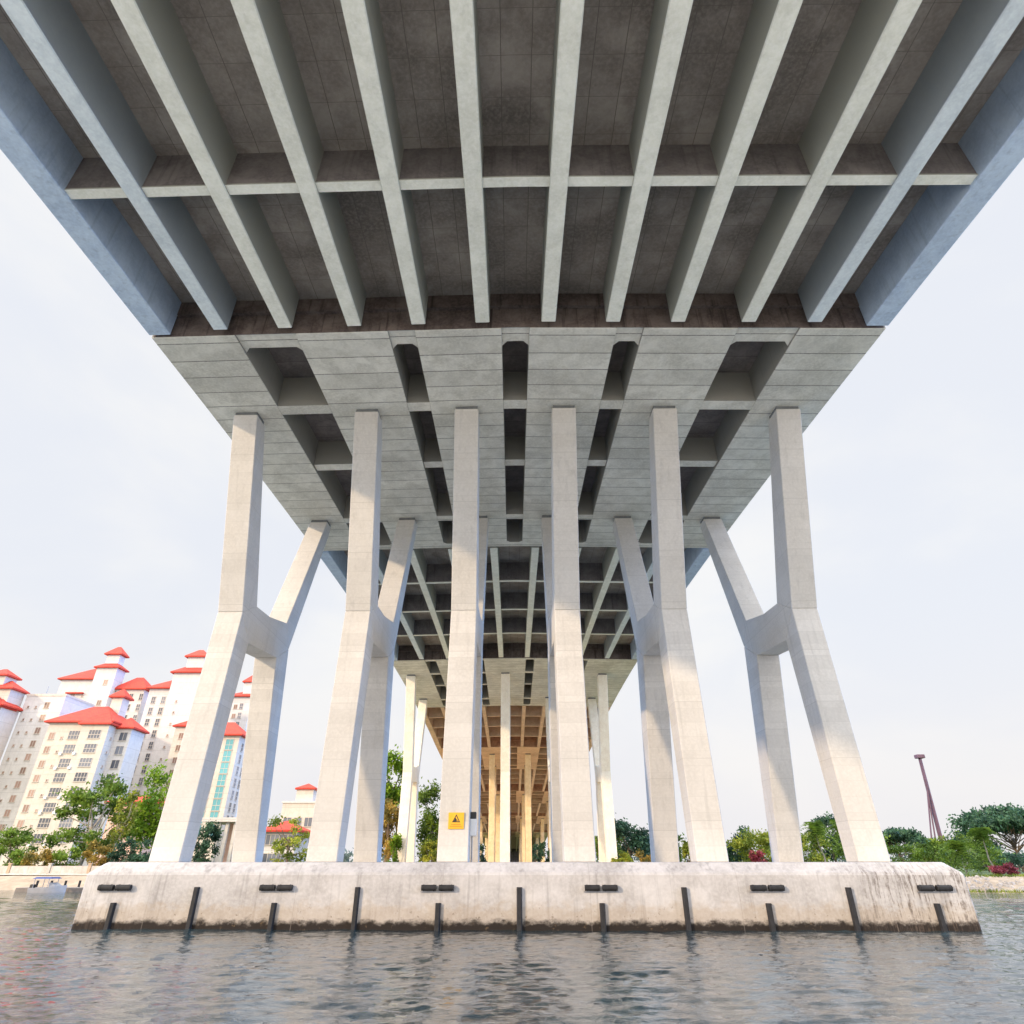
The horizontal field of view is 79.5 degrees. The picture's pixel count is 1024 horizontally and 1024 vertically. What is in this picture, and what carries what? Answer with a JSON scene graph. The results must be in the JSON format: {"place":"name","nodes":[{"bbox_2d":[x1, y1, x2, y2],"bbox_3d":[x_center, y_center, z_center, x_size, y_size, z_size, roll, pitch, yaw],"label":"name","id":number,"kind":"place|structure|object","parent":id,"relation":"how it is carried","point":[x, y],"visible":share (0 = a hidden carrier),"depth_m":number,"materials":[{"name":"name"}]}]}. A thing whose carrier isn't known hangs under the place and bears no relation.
{"place":"outdoors","nodes":[
{"label":"outdoors","id":0,"kind":"place"},
{"bbox_2d":[0,890,1023,1023],"bbox_3d":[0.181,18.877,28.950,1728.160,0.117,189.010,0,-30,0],"label":"river water","id":1,"kind":"structure","parent":0,"point":[55,968],"depth_m":12.71,"materials":[{"name":"grey liquid"}]},
{"bbox_2d":[27,877,66,892],"bbox_3d":[-39.280,31.700,52.236,3.050,1.290,1.700,0,-30,0],"label":"motor boat","id":2,"kind":"object","parent":1,"relation":"on","point":[55,887],"visible":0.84,"depth_m":51.78,"materials":[{"name":"white plastic"}]},
{"bbox_2d":[15,881,82,891],"bbox_3d":[-40.178,33.393,54.495,6.353,1.300,1.799,0,-30,0],"label":"pontoon","id":3,"kind":"object","parent":1,"relation":"on","point":[78,888],"visible":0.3,"depth_m":53.75,"materials":[{"name":"grey"}]},
{"bbox_2d":[71,862,981,931],"bbox_3d":[0.342,18.252,26.895,31.710,5.100,14.047,0,-30,0],"label":"pile cap","id":4,"kind":"object","parent":1,"relation":"in","point":[691,896],"visible":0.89,"depth_m":21.88,"materials":[{"name":"concrete"}]},
{"bbox_2d":[148,412,330,861],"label":"bridge pillar","id":5,"kind":"structure","parent":4,"relation":"on","point":[244,624],"depth_m":30.97,"materials":[{"name":"concrete"}]},
{"bbox_2d":[306,409,416,861],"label":"bridge pillar","id":6,"kind":"structure","parent":4,"relation":"on","point":[362,692],"depth_m":30.74,"materials":[{"name":"concrete"}]},
{"bbox_2d":[437,406,488,861],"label":"bridge pillar","id":7,"kind":"structure","parent":4,"relation":"on","point":[461,779],"depth_m":29.77,"materials":[{"name":"concrete"}]},
{"bbox_2d":[448,812,463,828],"bbox_3d":[-2.240,12.401,24.732,0.628,0.593,0.098,0,-30,0],"label":"warning sign","id":8,"kind":"object","parent":7,"relation":"attached to","point":[455,820],"visible":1,"depth_m":24.69,"materials":[{"name":"yellow paint"}]},
{"bbox_2d":[470,812,476,861],"bbox_3d":[-1.575,13.179,24.983,0.250,1.799,0.450,0,-30,0],"label":"electrical box","id":9,"kind":"object","parent":7,"relation":"attached to","point":[473,825],"visible":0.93,"depth_m":24.99,"materials":[{"name":"white metal"}]},
{"bbox_2d":[541,405,595,861],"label":"bridge pillar","id":10,"kind":"structure","parent":4,"relation":"on","point":[572,832],"depth_m":29.73,"materials":[{"name":"concrete"}]},
{"bbox_2d":[613,406,728,861],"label":"bridge pillar","id":11,"kind":"structure","parent":4,"relation":"on","point":[668,679],"depth_m":30.53,"materials":[{"name":"concrete"}]},
{"bbox_2d":[700,406,890,861],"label":"bridge pillar","id":12,"kind":"structure","parent":4,"relation":"on","point":[790,621],"depth_m":30.57,"materials":[{"name":"concrete"}]},
{"bbox_2d":[0,875,1023,892],"bbox_3d":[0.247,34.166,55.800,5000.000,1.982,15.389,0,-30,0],"label":"river bank","id":13,"kind":"structure","parent":0,"point":[10,882],"depth_m":59.21,"materials":[{"name":"stone"}]},
{"bbox_2d":[963,873,1023,892],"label":"bank grass","id":14,"kind":"structure","parent":13,"relation":"on","point":[992,891],"depth_m":51.62,"materials":[{"name":"green plant"}]},
{"bbox_2d":[965,875,1023,891],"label":"bank stones","id":15,"kind":"object","parent":13,"relation":"on","point":[1010,884],"visible":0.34,"depth_m":53.20,"materials":[{"name":"beige stone"}]},
{"bbox_2d":[0,149,1023,861],"label":"sky","id":16,"kind":"structure","parent":0,"point":[114,472],"materials":[{"name":"white"}]},
{"bbox_2d":[956,865,1023,875],"bbox_3d":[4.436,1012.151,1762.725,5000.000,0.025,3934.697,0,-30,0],"label":"ground","id":17,"kind":"structure","parent":0,"point":[986,872],"depth_m":82.49,"materials":[{"name":"green plant"}]},
{"bbox_2d":[0,669,29,759],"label":"apartment block","id":18,"kind":"structure","parent":17,"relation":"on","point":[12,693],"depth_m":151.78,"materials":[{"name":"white concrete"}]},
{"bbox_2d":[0,824,37,864],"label":"tree","id":19,"kind":"object","parent":17,"relation":"on","point":[14,841],"visible":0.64,"depth_m":75.49,"materials":[{"name":"green plant"}]},
{"bbox_2d":[2,843,41,865],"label":"shrub","id":20,"kind":"object","parent":17,"relation":"on","point":[16,853],"visible":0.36,"depth_m":72.81,"materials":[{"name":"green plant"}]},
{"bbox_2d":[19,846,53,865],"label":"shrub","id":21,"kind":"object","parent":17,"relation":"on","point":[46,855],"visible":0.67,"depth_m":71.98,"materials":[{"name":"yellow plant"}]},
{"bbox_2d":[0,687,94,860],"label":"apartment block","id":22,"kind":"structure","parent":17,"relation":"on","point":[19,760],"depth_m":149.96,"materials":[{"name":"white concrete"}]},
{"bbox_2d":[0,863,99,873],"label":"promenade wall","id":23,"kind":"structure","parent":17,"relation":"on","point":[10,868],"depth_m":68.44,"materials":[{"name":"white paint"}]},
{"bbox_2d":[41,844,83,865],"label":"shrub","id":24,"kind":"object","parent":17,"relation":"on","point":[61,856],"visible":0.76,"depth_m":72.91,"materials":[{"name":"green plant"}]},
{"bbox_2d":[0,689,149,865],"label":"apartment block","id":25,"kind":"structure","parent":17,"relation":"on","point":[80,748],"depth_m":140.95,"materials":[{"name":"white concrete"}]},
{"bbox_2d":[37,818,50,827],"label":"window","id":26,"kind":"structure","parent":25,"relation":"in","point":[43,822],"depth_m":134.27,"materials":[{"name":"grey glass"}]},
{"bbox_2d":[41,802,56,812],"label":"window","id":27,"kind":"structure","parent":25,"relation":"in","point":[49,807],"depth_m":135.72,"materials":[{"name":"grey glass"}]},
{"bbox_2d":[47,787,61,796],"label":"window","id":28,"kind":"structure","parent":25,"relation":"in","point":[52,789],"depth_m":137.35,"materials":[{"name":"grey glass"}]},
{"bbox_2d":[52,773,65,781],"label":"window","id":29,"kind":"structure","parent":25,"relation":"in","point":[58,777],"depth_m":138.80,"materials":[{"name":"grey glass"}]},
{"bbox_2d":[57,758,70,767],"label":"window","id":30,"kind":"structure","parent":25,"relation":"in","point":[63,762],"depth_m":140.37,"materials":[{"name":"grey glass"}]},
{"bbox_2d":[57,817,73,827],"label":"window","id":31,"kind":"structure","parent":25,"relation":"in","point":[67,823],"depth_m":133.29,"materials":[{"name":"grey glass"}]},
{"bbox_2d":[62,744,75,753],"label":"window","id":32,"kind":"structure","parent":25,"relation":"in","point":[68,748],"depth_m":141.84,"materials":[{"name":"grey glass"}]},
{"bbox_2d":[66,730,80,739],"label":"window","id":33,"kind":"structure","parent":25,"relation":"in","point":[73,734],"depth_m":143.28,"materials":[{"name":"grey glass"}]},
{"bbox_2d":[72,772,87,781],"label":"window","id":34,"kind":"structure","parent":25,"relation":"in","point":[79,776],"depth_m":137.86,"materials":[{"name":"grey glass"}]},
{"bbox_2d":[78,758,92,766],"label":"window","id":35,"kind":"structure","parent":25,"relation":"in","point":[84,762],"depth_m":139.38,"materials":[{"name":"grey glass"}]},
{"bbox_2d":[81,743,96,752],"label":"window","id":36,"kind":"structure","parent":25,"relation":"in","point":[88,747],"depth_m":140.89,"materials":[{"name":"grey glass"}]},
{"bbox_2d":[86,730,101,738],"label":"window","id":37,"kind":"structure","parent":25,"relation":"in","point":[93,734],"depth_m":142.41,"materials":[{"name":"grey glass"}]},
{"bbox_2d":[38,773,143,865],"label":"tree","id":38,"kind":"object","parent":17,"relation":"on","point":[110,790],"visible":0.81,"depth_m":82.10,"materials":[{"name":"green plant"}]},
{"bbox_2d":[81,838,115,865],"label":"shrub","id":39,"kind":"object","parent":17,"relation":"on","point":[93,858],"visible":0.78,"depth_m":73.26,"materials":[{"name":"yellow plant"}]},
{"bbox_2d":[57,647,150,723],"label":"apartment block","id":40,"kind":"structure","parent":17,"relation":"on","point":[99,685],"depth_m":185.08,"materials":[{"name":"white concrete"}]},
{"bbox_2d":[103,836,141,861],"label":"shrub","id":41,"kind":"object","parent":17,"relation":"on","point":[120,851],"visible":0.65,"depth_m":73.32,"materials":[{"name":"green plant"}]},
{"bbox_2d":[106,786,141,849],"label":"tree","id":42,"kind":"object","parent":17,"relation":"on","point":[123,830],"visible":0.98,"depth_m":80.36,"materials":[{"name":"green plant"}]},
{"bbox_2d":[96,795,164,864],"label":"house","id":43,"kind":"structure","parent":17,"relation":"on","point":[108,826],"depth_m":105.26,"materials":[{"name":"beige concrete"}]},
{"bbox_2d":[130,838,152,861],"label":"shrub","id":44,"kind":"object","parent":17,"relation":"on","point":[144,857],"visible":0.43,"depth_m":72.42,"materials":[{"name":"green plant"}]},
{"bbox_2d":[122,759,173,860],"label":"tree","id":45,"kind":"object","parent":17,"relation":"on","point":[147,828],"visible":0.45,"depth_m":86.56,"materials":[{"name":"green plant"}]},
{"bbox_2d":[127,650,205,800],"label":"apartment block","id":46,"kind":"structure","parent":17,"relation":"on","point":[166,713],"depth_m":171.54,"materials":[{"name":"white concrete"}]},
{"bbox_2d":[191,820,223,861],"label":"tree","id":47,"kind":"object","parent":17,"relation":"on","point":[205,845],"visible":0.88,"depth_m":81.01,"materials":[{"name":"green plant"}]},
{"bbox_2d":[191,722,245,861],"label":"apartment block","id":48,"kind":"structure","parent":17,"relation":"on","point":[223,798],"depth_m":148.79,"materials":[{"name":"beige concrete"}]},
{"bbox_2d":[211,799,221,809],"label":"window","id":49,"kind":"structure","parent":48,"relation":"in","point":[216,803],"depth_m":145.04,"materials":[{"name":"teal glass"}]},
{"bbox_2d":[213,786,223,798],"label":"window","id":50,"kind":"structure","parent":48,"relation":"in","point":[218,794],"depth_m":146.32,"materials":[{"name":"teal glass"}]},
{"bbox_2d":[216,774,226,785],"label":"window","id":51,"kind":"structure","parent":48,"relation":"in","point":[221,780],"depth_m":147.61,"materials":[{"name":"teal glass"}]},
{"bbox_2d":[218,762,229,773],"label":"window","id":52,"kind":"structure","parent":48,"relation":"in","point":[224,766],"depth_m":148.95,"materials":[{"name":"teal glass"}]},
{"bbox_2d":[221,750,231,761],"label":"window","id":53,"kind":"structure","parent":48,"relation":"in","point":[226,757],"depth_m":150.30,"materials":[{"name":"teal glass"}]},
{"bbox_2d":[224,739,233,749],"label":"window","id":54,"kind":"structure","parent":48,"relation":"in","point":[229,743],"depth_m":151.70,"materials":[{"name":"teal glass"}]},
{"bbox_2d":[202,817,235,861],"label":"pavilion","id":55,"kind":"structure","parent":17,"relation":"on","point":[226,850],"depth_m":87.30,"materials":[{"name":"white paint"}]},
{"bbox_2d":[228,675,252,816],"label":"apartment block","id":56,"kind":"structure","parent":17,"relation":"on","point":[239,711],"depth_m":209.95,"materials":[{"name":"beige concrete"}]},
{"bbox_2d":[262,821,310,861],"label":"house","id":57,"kind":"structure","parent":17,"relation":"on","point":[272,835],"depth_m":125.75,"materials":[{"name":"red tile"}]},
{"bbox_2d":[267,814,309,861],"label":"tree","id":58,"kind":"object","parent":17,"relation":"on","point":[295,841],"visible":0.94,"depth_m":73.92,"materials":[{"name":"green plant"}]},
{"bbox_2d":[280,784,316,843],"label":"house","id":59,"kind":"structure","parent":17,"relation":"on","point":[302,805],"depth_m":144.74,"materials":[{"name":"white concrete"}]},
{"bbox_2d":[510,849,540,861],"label":"abutment","id":60,"kind":"object","parent":17,"relation":"on","point":[514,855],"visible":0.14,"depth_m":366.64,"materials":[{"name":"grey concrete"}]},
{"bbox_2d":[614,817,650,861],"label":"tree","id":61,"kind":"object","parent":17,"relation":"on","point":[639,838],"visible":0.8,"depth_m":97.32,"materials":[{"name":"green plant"}]},
{"bbox_2d":[343,848,1022,862],"bbox_3d":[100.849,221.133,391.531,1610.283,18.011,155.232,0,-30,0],"label":"woods","id":62,"kind":"object","parent":17,"relation":"on","point":[347,856],"visible":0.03,"depth_m":345.52,"materials":[{"name":"green plant"}]},
{"bbox_2d":[681,840,690,861],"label":"shrub","id":63,"kind":"object","parent":17,"relation":"on","point":[685,850],"visible":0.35,"depth_m":73.27,"materials":[{"name":"green plant"}]},
{"bbox_2d":[726,825,749,861],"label":"tree","id":64,"kind":"object","parent":17,"relation":"on","point":[732,857],"visible":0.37,"depth_m":104.31,"materials":[{"name":"green plant"}]},
{"bbox_2d":[726,827,771,861],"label":"tree","id":65,"kind":"object","parent":17,"relation":"on","point":[744,843],"visible":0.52,"depth_m":87.13,"materials":[{"name":"green plant"}]},
{"bbox_2d":[749,849,766,861],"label":"shrub","id":66,"kind":"object","parent":17,"relation":"on","point":[756,856],"visible":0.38,"depth_m":69.61,"materials":[{"name":"red plant"}]},
{"bbox_2d":[800,832,831,861],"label":"tree","id":67,"kind":"object","parent":17,"relation":"on","point":[819,858],"visible":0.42,"depth_m":100.91,"materials":[{"name":"green plant"}]},
{"bbox_2d":[800,820,843,861],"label":"palm tree","id":68,"kind":"object","parent":17,"relation":"on","point":[817,827],"visible":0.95,"depth_m":81.04,"materials":[{"name":"green plant"}]},
{"bbox_2d":[808,811,842,861],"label":"tree","id":69,"kind":"object","parent":17,"relation":"on","point":[825,820],"visible":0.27,"depth_m":112.94,"materials":[{"name":"green plant"}]},
{"bbox_2d":[819,820,845,860],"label":"palm tree","id":70,"kind":"object","parent":17,"relation":"on","point":[834,826],"visible":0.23,"depth_m":85.13,"materials":[{"name":"green plant"}]},
{"bbox_2d":[829,835,891,861],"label":"tree","id":71,"kind":"object","parent":17,"relation":"on","point":[840,850],"visible":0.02,"depth_m":106.47,"materials":[{"name":"green plant"}]},
{"bbox_2d":[886,841,930,861],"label":"shrub","id":72,"kind":"object","parent":17,"relation":"on","point":[908,848],"visible":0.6,"depth_m":83.33,"materials":[{"name":"green plant"}]},
{"bbox_2d":[882,826,940,857],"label":"tree","id":73,"kind":"object","parent":17,"relation":"on","point":[904,836],"visible":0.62,"depth_m":111.94,"materials":[{"name":"green plant"}]},
{"bbox_2d":[914,754,941,839],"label":"crane mast","id":74,"kind":"object","parent":17,"relation":"on","point":[931,807],"visible":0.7,"depth_m":171.42,"materials":[{"name":"red paint"}]},
{"bbox_2d":[908,842,954,867],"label":"shrub","id":75,"kind":"object","parent":17,"relation":"on","point":[920,848],"visible":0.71,"depth_m":79.83,"materials":[{"name":"green plant"}]},
{"bbox_2d":[905,834,962,868],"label":"tree","id":76,"kind":"object","parent":17,"relation":"on","point":[936,841],"visible":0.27,"depth_m":109.35,"materials":[{"name":"green plant"}]},
{"bbox_2d":[935,840,991,874],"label":"palm tree","id":77,"kind":"object","parent":17,"relation":"on","point":[959,846],"visible":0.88,"depth_m":67.90,"materials":[{"name":"green plant"}]},
{"bbox_2d":[937,831,1001,871],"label":"shrub","id":78,"kind":"object","parent":17,"relation":"on","point":[963,838],"visible":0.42,"depth_m":86.76,"materials":[{"name":"green plant"}]},
{"bbox_2d":[945,832,1006,870],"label":"tree","id":79,"kind":"object","parent":17,"relation":"on","point":[995,843],"visible":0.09,"depth_m":111.59,"materials":[{"name":"green plant"}]},
{"bbox_2d":[962,846,1004,871],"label":"shrub","id":80,"kind":"object","parent":17,"relation":"on","point":[984,855],"visible":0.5,"depth_m":83.25,"materials":[{"name":"green plant"}]},
{"bbox_2d":[944,802,1023,870],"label":"tree","id":81,"kind":"object","parent":17,"relation":"on","point":[1007,819],"visible":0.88,"depth_m":105.29,"materials":[{"name":"green plant"}]},
{"bbox_2d":[966,827,1014,870],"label":"palm tree","id":82,"kind":"object","parent":17,"relation":"on","point":[982,833],"visible":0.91,"depth_m":72.22,"materials":[{"name":"green plant"}]},
{"bbox_2d":[988,862,1020,874],"bbox_3d":[47.623,34.669,59.575,2.752,1.435,2.787,-26,-39,38],"label":"shrub","id":83,"kind":"object","parent":17,"relation":"on","point":[1004,868],"visible":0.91,"depth_m":59.23,"materials":[{"name":"pink plant"}]},
{"bbox_2d":[993,851,1023,871],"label":"shrub","id":84,"kind":"object","parent":17,"relation":"on","point":[1014,859],"visible":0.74,"depth_m":79.75,"materials":[{"name":"green plant"}]},
{"label":"paved ground","id":85,"kind":"structure","parent":0,"visible":0},
{"bbox_2d":[381,797,399,861],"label":"tree","id":86,"kind":"object","parent":85,"relation":"on","point":[389,822],"visible":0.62,"depth_m":88.78,"materials":[{"name":"brown plant"}]},
{"bbox_2d":[386,832,402,861],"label":"shrub","id":87,"kind":"object","parent":85,"relation":"on","point":[396,843],"visible":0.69,"depth_m":75.43,"materials":[{"name":"green plant"}]},
{"bbox_2d":[383,744,421,861],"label":"tree","id":88,"kind":"object","parent":85,"relation":"on","point":[394,792],"visible":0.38,"depth_m":102.61,"materials":[{"name":"green plant"}]},
{"bbox_2d":[397,675,427,861],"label":"bridge pillar","id":89,"kind":"structure","parent":85,"relation":"on","point":[412,755],"depth_m":82.68,"materials":[{"name":"concrete"}]},
{"bbox_2d":[415,778,440,861],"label":"tree","id":90,"kind":"object","parent":85,"relation":"on","point":[429,826],"visible":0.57,"depth_m":92.05,"materials":[{"name":"green plant"}]},
{"bbox_2d":[419,838,437,861],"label":"shrub","id":91,"kind":"object","parent":85,"relation":"on","point":[426,846],"visible":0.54,"depth_m":75.14,"materials":[{"name":"green plant"}]},
{"bbox_2d":[488,754,495,861],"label":"bridge pillar","id":92,"kind":"structure","parent":85,"relation":"on","point":[492,810],"depth_m":129.10,"materials":[{"name":"concrete"}]},
{"bbox_2d":[495,795,499,861],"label":"bridge pillar","id":93,"kind":"structure","parent":85,"relation":"on","point":[497,848],"depth_m":177.18,"materials":[{"name":"concrete"}]},
{"bbox_2d":[500,672,509,861],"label":"bridge pillar","id":94,"kind":"structure","parent":85,"relation":"on","point":[505,783],"depth_m":80.78,"materials":[{"name":"concrete"}]},
{"bbox_2d":[0,0,1023,850],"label":"bridge deck","id":95,"kind":"structure","parent":94,"relation":"on","point":[304,228],"depth_m":22.73,"materials":[{"name":"concrete"}]},
{"bbox_2d":[522,794,524,861],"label":"bridge pillar","id":96,"kind":"structure","parent":85,"relation":"on","point":[523,827],"depth_m":177.55,"materials":[{"name":"concrete"}]},
{"bbox_2d":[524,754,531,861],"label":"bridge pillar","id":97,"kind":"structure","parent":85,"relation":"on","point":[528,825],"depth_m":128.94,"materials":[{"name":"concrete"}]},
{"bbox_2d":[532,844,546,861],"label":"shrub","id":98,"kind":"object","parent":85,"relation":"on","point":[535,853],"visible":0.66,"depth_m":155.38,"materials":[{"name":"green plant"}]},
{"bbox_2d":[540,818,544,861],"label":"bridge pillar","id":99,"kind":"structure","parent":85,"relation":"on","point":[542,831],"depth_m":227.02,"materials":[{"name":"concrete"}]},
{"bbox_2d":[537,841,549,861],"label":"shrub","id":100,"kind":"object","parent":85,"relation":"on","point":[542,847],"visible":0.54,"depth_m":130.81,"materials":[{"name":"green plant"}]},
{"bbox_2d":[546,795,549,848],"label":"bridge pillar","id":101,"kind":"structure","parent":85,"relation":"on","point":[547,804],"depth_m":181.20,"materials":[{"name":"concrete"}]},
{"bbox_2d":[545,697,551,861],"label":"bridge pillar","id":102,"kind":"structure","parent":85,"relation":"on","point":[547,722],"depth_m":87.17,"materials":[{"name":"concrete"}]},
{"bbox_2d":[587,673,617,861],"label":"bridge pillar","id":103,"kind":"structure","parent":85,"relation":"on","point":[599,730],"depth_m":82.17,"materials":[{"name":"concrete"}]},
{"bbox_2d":[595,836,634,861],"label":"tree","id":104,"kind":"object","parent":85,"relation":"on","point":[596,846],"visible":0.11,"depth_m":108.93,"materials":[{"name":"green plant"}]},
{"bbox_2d":[611,851,633,861],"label":"shrub","id":105,"kind":"object","parent":85,"relation":"on","point":[625,857],"visible":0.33,"depth_m":71.05,"materials":[{"name":"green plant"}]},
{"bbox_2d":[634,848,650,861],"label":"shrub","id":106,"kind":"object","parent":85,"relation":"on","point":[640,854],"visible":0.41,"depth_m":73.13,"materials":[{"name":"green plant"}]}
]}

